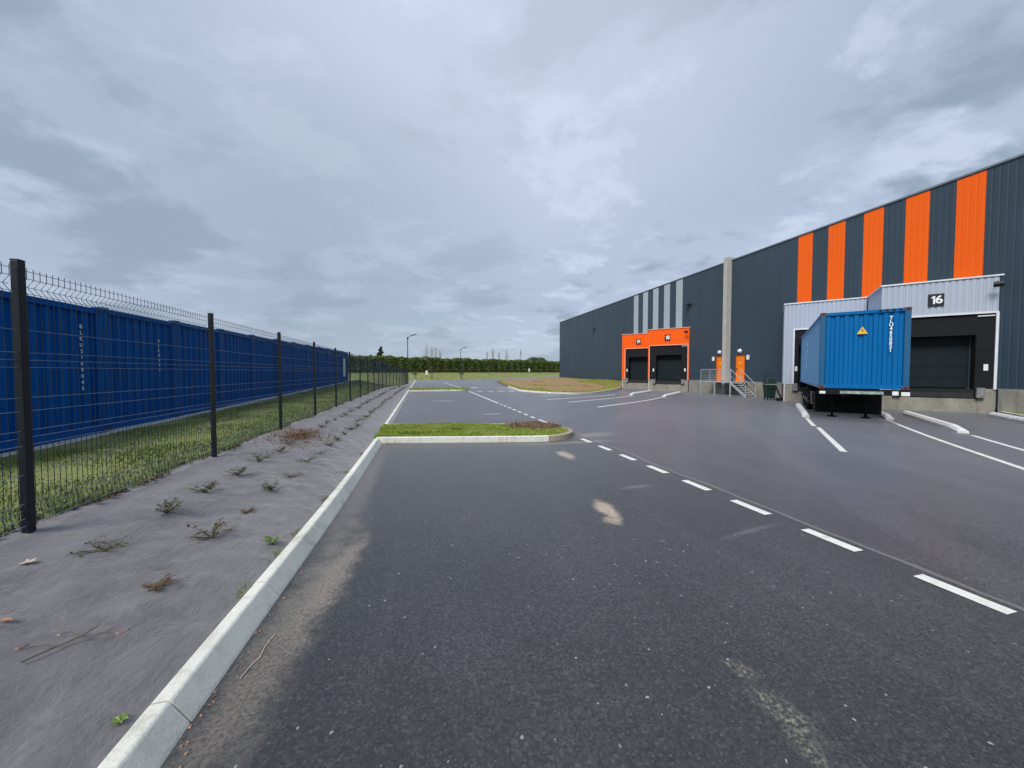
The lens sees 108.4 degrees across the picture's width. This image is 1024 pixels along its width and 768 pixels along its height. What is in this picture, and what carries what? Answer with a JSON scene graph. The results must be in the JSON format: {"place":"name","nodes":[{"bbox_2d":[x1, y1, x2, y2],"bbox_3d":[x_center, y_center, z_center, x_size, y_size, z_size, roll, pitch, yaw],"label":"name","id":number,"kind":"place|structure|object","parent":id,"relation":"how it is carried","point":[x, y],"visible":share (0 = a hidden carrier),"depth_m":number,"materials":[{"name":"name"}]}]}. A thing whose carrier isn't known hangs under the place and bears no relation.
{"place":"outdoors","nodes":[
{"label":"outdoors","id":0,"kind":"place"},
{"bbox_2d":[348,372,559,379],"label":"meadow grass","id":1,"kind":"structure","parent":0,"point":[472,373],"depth_m":91.69,"materials":[{"name":"green plant"}]},
{"bbox_2d":[374,422,568,438],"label":"island grass","id":2,"kind":"structure","parent":0,"point":[386,430],"depth_m":9.47,"materials":[{"name":"green plant"}]},
{"bbox_2d":[492,419,562,430],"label":"dead weeds","id":3,"kind":"object","parent":2,"relation":"on","point":[518,423],"visible":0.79,"depth_m":10.04,"materials":[{"name":"brown plant"}]},
{"bbox_2d":[508,421,561,428],"bbox_3d":[0.607,1.127,10.196,1.633,0.197,0.922,0,2,2],"label":"earth heap","id":4,"kind":"object","parent":2,"relation":"on","point":[542,426],"visible":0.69,"depth_m":10.09,"materials":[{"name":"brown soil"}]},
{"bbox_2d":[0,373,996,532],"bbox_3d":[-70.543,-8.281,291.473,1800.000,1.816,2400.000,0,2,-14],"label":"ground","id":5,"kind":"structure","parent":0,"point":[57,472],"depth_m":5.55,"materials":[{"name":"green plant"}]},
{"bbox_2d":[0,290,106,451],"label":"shipping container","id":6,"kind":"object","parent":5,"relation":"on","point":[85,343],"visible":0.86,"depth_m":7.03,"materials":[{"name":"blue metal"}]},
{"bbox_2d":[98,307,177,430],"bbox_3d":[-12.062,-0.332,8.474,6.076,2.690,2.450,0,2,-14],"label":"shipping container","id":7,"kind":"object","parent":5,"relation":"on","point":[164,350],"visible":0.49,"depth_m":9.00,"materials":[{"name":"blue metal"}]},
{"bbox_2d":[0,382,341,457],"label":"container pad","id":8,"kind":"object","parent":5,"relation":"on","point":[37,447],"visible":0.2,"depth_m":8.19,"materials":[{"name":"concrete"}]},
{"bbox_2d":[169,320,223,415],"bbox_3d":[-12.641,-0.451,10.857,6.076,2.690,2.450,0,2,-14],"label":"shipping container","id":9,"kind":"object","parent":5,"relation":"on","point":[203,358],"visible":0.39,"depth_m":11.31,"materials":[{"name":"blue metal"}]},
{"bbox_2d":[0,380,414,767],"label":"membrane bank","id":10,"kind":"structure","parent":5,"relation":"on","point":[64,705],"depth_m":2.47,"materials":[{"name":"grey fabric"}]},
{"bbox_2d":[0,617,11,620],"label":"fallen leaf","id":11,"kind":"object","parent":10,"relation":"on","point":[7,619],"visible":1,"depth_m":1.96,"materials":[{"name":"beige plant"}]},
{"bbox_2d":[19,557,37,563],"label":"fallen leaf","id":12,"kind":"object","parent":10,"relation":"on","point":[28,560],"visible":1,"depth_m":2.45,"materials":[{"name":"beige plant"}]},
{"bbox_2d":[15,619,129,662],"bbox_3d":[-2.286,1.319,1.948,0.448,0.036,0.223,-1,2,-31],"label":"fallen twig","id":13,"kind":"object","parent":10,"relation":"on","point":[82,635],"visible":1,"depth_m":1.89,"materials":[{"name":"wood"}]},
{"bbox_2d":[68,535,131,557],"bbox_3d":[-2.986,1.180,2.714,0.349,0.090,0.296,-1,2,-28],"label":"shrub","id":14,"kind":"object","parent":10,"relation":"on","point":[101,548],"visible":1,"depth_m":2.70,"materials":[{"name":"brown plant"}]},
{"bbox_2d":[109,713,128,725],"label":"seedling","id":15,"kind":"object","parent":10,"relation":"on","point":[120,720],"visible":1,"depth_m":1.62,"materials":[{"name":"green plant"}]},
{"bbox_2d":[142,571,180,590],"bbox_3d":[-2.323,1.323,2.449,0.199,0.072,0.186,-2,3,-44],"label":"shrub","id":16,"kind":"object","parent":10,"relation":"on","point":[156,587],"visible":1,"depth_m":2.46,"materials":[{"name":"brown plant"}]},
{"bbox_2d":[156,497,188,513],"bbox_3d":[-3.127,1.118,3.364,0.210,0.132,0.284,0,2,-9],"label":"shrub","id":17,"kind":"object","parent":10,"relation":"on","point":[170,507],"visible":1,"depth_m":3.40,"materials":[{"name":"green plant"}]},
{"bbox_2d":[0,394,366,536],"bbox_3d":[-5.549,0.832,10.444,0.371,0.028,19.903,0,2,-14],"label":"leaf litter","id":18,"kind":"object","parent":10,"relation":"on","point":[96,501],"visible":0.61,"depth_m":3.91,"materials":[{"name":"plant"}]},
{"bbox_2d":[0,386,385,532],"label":"fence weeds","id":19,"kind":"object","parent":10,"relation":"on","point":[74,503],"visible":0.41,"depth_m":3.72,"materials":[{"name":"green plant"}]},
{"bbox_2d":[185,479,219,492],"bbox_3d":[-3.315,1.119,3.973,0.298,0.139,0.220,-2,3,-43],"label":"shrub","id":20,"kind":"object","parent":10,"relation":"on","point":[211,486],"visible":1,"depth_m":3.98,"materials":[{"name":"green plant"}]},
{"bbox_2d":[0,258,406,536],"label":"fence","id":21,"kind":"object","parent":10,"relation":"on","point":[22,367],"visible":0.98,"depth_m":3.62,"materials":[{"name":"metal"}]},
{"bbox_2d":[185,517,236,539],"bbox_3d":[-2.568,1.248,3.155,0.291,0.155,0.353,2,2,39],"label":"shrub","id":22,"kind":"object","parent":10,"relation":"on","point":[214,529],"visible":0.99,"depth_m":3.14,"materials":[{"name":"green plant"}]},
{"bbox_2d":[224,465,249,475],"bbox_3d":[-3.462,1.097,4.639,0.270,0.126,0.200,-1,2,-30],"label":"shrub","id":23,"kind":"object","parent":10,"relation":"on","point":[240,471],"visible":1,"depth_m":4.65,"materials":[{"name":"green plant"}]},
{"bbox_2d":[240,506,254,513],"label":"shrub","id":24,"kind":"object","parent":10,"relation":"on","point":[245,511],"visible":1,"depth_m":3.73,"materials":[{"name":"plant"}]},
{"bbox_2d":[245,452,273,461],"bbox_3d":[-3.631,1.057,5.323,0.278,0.149,0.337,1,2,29],"label":"shrub","id":25,"kind":"object","parent":10,"relation":"on","point":[259,459],"visible":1,"depth_m":5.32,"materials":[{"name":"green plant"}]},
{"bbox_2d":[261,478,277,490],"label":"shrub","id":26,"kind":"object","parent":10,"relation":"on","point":[270,488],"visible":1,"depth_m":4.36,"materials":[{"name":"green plant"}]},
{"bbox_2d":[261,535,281,544],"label":"shrub","id":27,"kind":"object","parent":10,"relation":"on","point":[274,539],"visible":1,"depth_m":3.26,"materials":[{"name":"green plant"}]},
{"bbox_2d":[220,452,362,601],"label":"kerb weeds","id":28,"kind":"object","parent":10,"relation":"on","point":[361,453],"visible":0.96,"depth_m":3.13,"materials":[{"name":"green plant"}]},
{"bbox_2d":[283,471,303,477],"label":"shrub","id":29,"kind":"object","parent":10,"relation":"on","point":[289,475],"visible":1,"depth_m":5.03,"materials":[{"name":"green plant"}]},
{"bbox_2d":[254,425,341,454],"bbox_3d":[-3.966,1.068,7.237,1.503,0.344,3.524,0,2,-14],"label":"dead grass heap","id":30,"kind":"object","parent":10,"relation":"on","point":[297,435],"visible":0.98,"depth_m":7.17,"materials":[{"name":"brown plant"}]},
{"bbox_2d":[297,456,315,462],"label":"shrub","id":31,"kind":"object","parent":10,"relation":"on","point":[309,459],"visible":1,"depth_m":5.67,"materials":[{"name":"green plant"}]},
{"bbox_2d":[219,329,254,406],"bbox_3d":[-13.233,-0.570,13.237,6.076,2.690,2.450,0,2,-14],"label":"shipping container","id":32,"kind":"object","parent":5,"relation":"on","point":[237,346],"visible":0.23,"depth_m":13.92,"materials":[{"name":"blue metal"}]},
{"bbox_2d":[97,438,381,767],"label":"kerb","id":33,"kind":"structure","parent":5,"relation":"on","point":[151,737],"depth_m":2.04,"materials":[{"name":"concrete"}]},
{"bbox_2d":[252,335,276,399],"bbox_3d":[-13.813,-0.689,15.620,6.076,2.690,2.450,0,2,-14],"label":"shipping container","id":34,"kind":"object","parent":5,"relation":"on","point":[270,383],"visible":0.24,"depth_m":16.32,"materials":[{"name":"blue metal"}]},
{"bbox_2d":[275,339,294,394],"bbox_3d":[-14.346,-0.809,18.014,6.076,2.690,2.450,0,2,-14],"label":"shipping container","id":35,"kind":"object","parent":5,"relation":"on","point":[283,351],"visible":0.17,"depth_m":18.96,"materials":[{"name":"blue metal"}]},
{"bbox_2d":[291,342,308,390],"bbox_3d":[-14.951,-0.928,20.391,6.076,2.690,2.450,0,2,-14],"label":"shipping container","id":36,"kind":"object","parent":5,"relation":"on","point":[300,377],"visible":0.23,"depth_m":21.18,"materials":[{"name":"blue metal"}]},
{"bbox_2d":[308,345,319,388],"bbox_3d":[-15.526,-1.048,22.776,6.076,2.690,2.450,0,2,-14],"label":"shipping container","id":37,"kind":"object","parent":5,"relation":"on","point":[311,369],"visible":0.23,"depth_m":23.29,"materials":[{"name":"blue metal"}]},
{"bbox_2d":[319,347,328,386],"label":"shipping container","id":38,"kind":"object","parent":5,"relation":"on","point":[322,365],"visible":0.2,"depth_m":25.88,"materials":[{"name":"blue metal"}]},
{"bbox_2d":[326,348,334,384],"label":"shipping container","id":39,"kind":"object","parent":5,"relation":"on","point":[332,365],"visible":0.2,"depth_m":28.25,"materials":[{"name":"blue metal"}]},
{"bbox_2d":[336,350,342,382],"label":"shipping container","id":40,"kind":"object","parent":5,"relation":"on","point":[338,372],"visible":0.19,"depth_m":30.95,"materials":[{"name":"blue metal"}]},
{"bbox_2d":[342,351,347,381],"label":"shipping container","id":41,"kind":"object","parent":5,"relation":"on","point":[345,370],"visible":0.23,"depth_m":32.69,"materials":[{"name":"blue metal"}]},
{"bbox_2d":[377,346,383,355],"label":"conifer","id":42,"kind":"object","parent":5,"relation":"on","point":[380,352],"visible":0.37,"depth_m":141.31,"materials":[{"name":"green plant"}]},
{"bbox_2d":[385,380,416,423],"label":"kerb","id":43,"kind":"structure","parent":5,"relation":"on","point":[392,417],"depth_m":15.44,"materials":[{"name":"concrete"}]},
{"bbox_2d":[407,334,416,383],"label":"street lamp","id":44,"kind":"object","parent":5,"relation":"on","point":[407,357],"visible":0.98,"depth_m":49.94,"materials":[{"name":"black metal"}]},
{"bbox_2d":[348,355,559,372],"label":"hedge","id":45,"kind":"object","parent":5,"relation":"on","point":[426,363],"visible":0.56,"depth_m":117.23,"materials":[{"name":"green plant"}]},
{"bbox_2d":[410,369,509,373],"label":"stock fence","id":46,"kind":"object","parent":5,"relation":"on","point":[472,369],"visible":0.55,"depth_m":101.32,"materials":[{"name":"brown"}]},
{"bbox_2d":[526,357,544,360],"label":"tree","id":47,"kind":"object","parent":5,"relation":"on","point":[535,358],"visible":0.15,"depth_m":194.48,"materials":[{"name":"green plant"}]},
{"bbox_2d":[559,153,1023,412],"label":"warehouse","id":48,"kind":"structure","parent":5,"relation":"on","point":[728,311],"depth_m":24.40,"materials":[{"name":"metal"}]},
{"bbox_2d":[715,356,721,380],"bbox_3d":[18.698,-1.398,33.170,0.100,2.230,1.040,0,2,-14],"label":"door","id":49,"kind":"structure","parent":48,"relation":"in","point":[718,358],"depth_m":33.37,"materials":[{"name":"orange metal"}]},
{"bbox_2d":[735,355,745,381],"bbox_3d":[19.204,-1.330,31.081,0.100,2.230,1.020,0,2,-14],"label":"door","id":50,"kind":"structure","parent":48,"relation":"in","point":[740,360],"depth_m":31.06,"materials":[{"name":"orange metal"}]},
{"bbox_2d":[1000,411,1023,416],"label":"verge kerb","id":51,"kind":"structure","parent":5,"relation":"on","point":[1013,414],"depth_m":16.16,"materials":[{"name":"concrete"}]},
{"bbox_2d":[438,376,558,380],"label":"side road","id":52,"kind":"structure","parent":0,"point":[494,379],"depth_m":77.96,"materials":[{"name":"grey asphalt"}]},
{"bbox_2d":[0,0,1023,360],"label":"sky","id":53,"kind":"structure","parent":0,"point":[356,177],"materials":[{"name":"grey"}]},
{"bbox_2d":[497,378,621,392],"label":"earth mound","id":54,"kind":"object","parent":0,"point":[558,381],"visible":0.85,"depth_m":45.94,"materials":[{"name":"brown soil"}]},
{"bbox_2d":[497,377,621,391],"bbox_3d":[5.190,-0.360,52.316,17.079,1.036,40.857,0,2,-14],"label":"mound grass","id":55,"kind":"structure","parent":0,"point":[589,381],"depth_m":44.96,"materials":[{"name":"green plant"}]},
{"bbox_2d":[160,380,1023,767],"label":"asphalt road","id":56,"kind":"structure","parent":0,"point":[576,600],"depth_m":2.64,"materials":[{"name":"grey asphalt"}]},
{"bbox_2d":[239,634,274,678],"bbox_3d":[-1.466,1.575,2.150,0.024,0.006,0.334,0,2,-5],"label":"straw","id":57,"kind":"object","parent":56,"relation":"on","point":[257,659],"visible":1,"depth_m":2.11,"materials":[{"name":"beige plant"}]},
{"bbox_2d":[179,453,377,767],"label":"leaf litter","id":58,"kind":"object","parent":56,"relation":"on","point":[200,715],"visible":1,"depth_m":1.83,"materials":[{"name":"brown plant"}]},
{"bbox_2d":[409,389,467,391],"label":"island kerb","id":59,"kind":"structure","parent":56,"relation":"on","point":[440,390],"depth_m":31.82,"materials":[{"name":"concrete"}]},
{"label":"island turf","id":60,"kind":"structure","parent":59,"relation":"on","visible":0},
{"bbox_2d":[409,387,467,389],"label":"island grass","id":61,"kind":"structure","parent":60,"relation":"on","point":[457,388],"depth_m":32.10,"materials":[{"name":"green plant"}]},
{"bbox_2d":[376,435,548,442],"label":"island kerb","id":62,"kind":"structure","parent":56,"relation":"on","point":[450,439],"depth_m":8.66,"materials":[{"name":"concrete"}]},
{"bbox_2d":[443,382,546,422],"bbox_3d":[-4.718,0.497,35.575,0.559,0.001,48.707,0,2,-14],"label":"lane line","id":63,"kind":"object","parent":56,"relation":"on","point":[500,404],"visible":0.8,"depth_m":19.99,"materials":[{"name":"white paint"}]},
{"bbox_2d":[548,427,572,440],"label":"island kerb","id":64,"kind":"structure","parent":56,"relation":"on","point":[564,436],"depth_m":9.01,"materials":[{"name":"concrete"}]},
{"bbox_2d":[508,386,620,393],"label":"mound kerb","id":65,"kind":"structure","parent":56,"relation":"on","point":[563,392],"depth_m":32.08,"materials":[{"name":"concrete"}]},
{"bbox_2d":[622,333,647,388],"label":"loading dock","id":66,"kind":"object","parent":56,"relation":"on","point":[634,361],"visible":0.66,"depth_m":43.86,"materials":[{"name":"metal"}]},
{"bbox_2d":[630,357,647,378],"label":"door","id":67,"kind":"structure","parent":66,"relation":"in","point":[638,365],"depth_m":43.98,"materials":[{"name":"grey metal"}]},
{"bbox_2d":[629,390,650,394],"bbox_3d":[11.729,0.794,33.612,0.260,0.240,5.980,1,2,35],"label":"wheel guide","id":68,"kind":"object","parent":56,"relation":"on","point":[640,392],"visible":0.83,"depth_m":33.21,"materials":[{"name":"paint"}]},
{"bbox_2d":[648,327,689,390],"bbox_3d":[15.985,-2.401,39.138,2.833,6.770,5.543,-1,2,-18],"label":"loading dock","id":69,"kind":"object","parent":56,"relation":"on","point":[668,367],"visible":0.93,"depth_m":38.42,"materials":[{"name":"metal"}]},
{"bbox_2d":[657,355,681,379],"bbox_3d":[16.546,-1.780,38.740,2.478,2.655,0.080,1,2,35],"label":"door","id":70,"kind":"structure","parent":69,"relation":"in","point":[669,367],"depth_m":38.73,"materials":[{"name":"grey metal"}]},
{"bbox_2d":[662,391,680,396],"bbox_3d":[13.478,0.875,31.097,0.260,0.240,6.080,1,2,35],"label":"wheel guide","id":71,"kind":"object","parent":56,"relation":"on","point":[671,394],"visible":0.88,"depth_m":30.34,"materials":[{"name":"paint"}]},
{"bbox_2d":[700,369,755,396],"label":"steel staircase","id":72,"kind":"structure","parent":56,"relation":"on","point":[732,383],"depth_m":30.00,"materials":[{"name":"silver metal"}]},
{"bbox_2d":[762,377,776,399],"bbox_3d":[17.913,0.201,25.699,0.677,1.832,0.699,0,2,11],"label":"waste bin","id":73,"kind":"object","parent":56,"relation":"on","point":[769,384],"visible":1,"depth_m":25.45,"materials":[{"name":"green plastic"}]},
{"bbox_2d":[775,387,782,400],"bbox_3d":[18.281,0.608,25.266,0.502,1.089,1.128,1,2,28],"label":"hose","id":74,"kind":"object","parent":56,"relation":"on","point":[779,399],"visible":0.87,"depth_m":25.16,"materials":[{"name":"rubber"}]},
{"bbox_2d":[548,394,1023,469],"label":"road markings","id":75,"kind":"object","parent":56,"relation":"on","point":[832,441],"visible":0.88,"depth_m":10.04,"materials":[{"name":"white paint"}]},
{"bbox_2d":[581,439,1016,613],"bbox_3d":[3.245,1.543,3.200,0.118,0.001,12.257,0,2,-14],"label":"dashed line","id":76,"kind":"object","parent":56,"relation":"on","point":[978,599],"visible":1,"depth_m":3.01,"materials":[{"name":"white paint"}]},
{"bbox_2d":[795,403,809,416],"bbox_3d":[14.417,1.286,18.393,0.260,0.241,5.980,1,2,35],"label":"wheel guide","id":77,"kind":"object","parent":56,"relation":"on","point":[803,412],"visible":0.83,"depth_m":17.16,"materials":[{"name":"paint"}]},
{"bbox_2d":[782,297,866,401],"bbox_3d":[20.728,-1.935,24.737,4.270,6.770,3.580,1,2,35],"label":"loading dock","id":78,"kind":"object","parent":56,"relation":"on","point":[799,318],"visible":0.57,"depth_m":24.21,"materials":[{"name":"metal"}]},
{"bbox_2d":[798,345,800,383],"bbox_3d":[20.120,-1.303,23.974,2.478,2.655,0.080,1,2,35],"label":"door","id":79,"kind":"structure","parent":78,"relation":"in","point":[799,345],"depth_m":24.62,"materials":[{"name":"grey metal"}]},
{"bbox_2d":[800,382,909,418],"bbox_3d":[16.373,0.698,18.561,2.460,1.305,12.130,1,2,35],"label":"container trailer","id":80,"kind":"object","parent":56,"relation":"on","point":[865,402],"visible":0.98,"depth_m":15.96,"materials":[{"name":"metal"}]},
{"bbox_2d":[800,307,911,389],"bbox_3d":[16.395,-1.420,18.549,2.456,2.900,12.206,1,2,35],"label":"shipping container","id":81,"kind":"object","parent":80,"relation":"on","point":[867,349],"visible":1,"depth_m":13.68,"materials":[{"name":"blue metal"}]},
{"bbox_2d":[874,412,893,419],"bbox_3d":[16.961,1.324,17.213,0.260,0.240,4.980,1,2,35],"label":"wheel guide","id":82,"kind":"object","parent":56,"relation":"on","point":[884,415],"visible":0.27,"depth_m":15.52,"materials":[{"name":"paint"}]},
{"bbox_2d":[902,411,968,432],"bbox_3d":[16.198,1.418,14.327,0.260,0.240,6.180,1,2,35],"label":"wheel guide","id":83,"kind":"object","parent":56,"relation":"on","point":[943,424],"visible":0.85,"depth_m":13.45,"materials":[{"name":"paint"}]},
{"bbox_2d":[867,274,1004,412],"bbox_3d":[20.849,-1.757,19.213,2.833,6.770,5.543,-1,2,-18],"label":"loading dock","id":84,"kind":"object","parent":56,"relation":"on","point":[939,354],"visible":0.61,"depth_m":18.20,"materials":[{"name":"metal"}]},
{"bbox_2d":[909,335,969,387],"bbox_3d":[21.410,-1.136,18.816,2.478,2.655,0.080,1,2,35],"label":"door","id":85,"kind":"structure","parent":84,"relation":"in","point":[935,361],"depth_m":18.64,"materials":[{"name":"grey metal"}]},
{"bbox_2d":[988,412,1023,422],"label":"wheel guide","id":86,"kind":"object","parent":56,"relation":"on","point":[1007,417],"visible":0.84,"depth_m":15.04,"materials":[{"name":"paint"}]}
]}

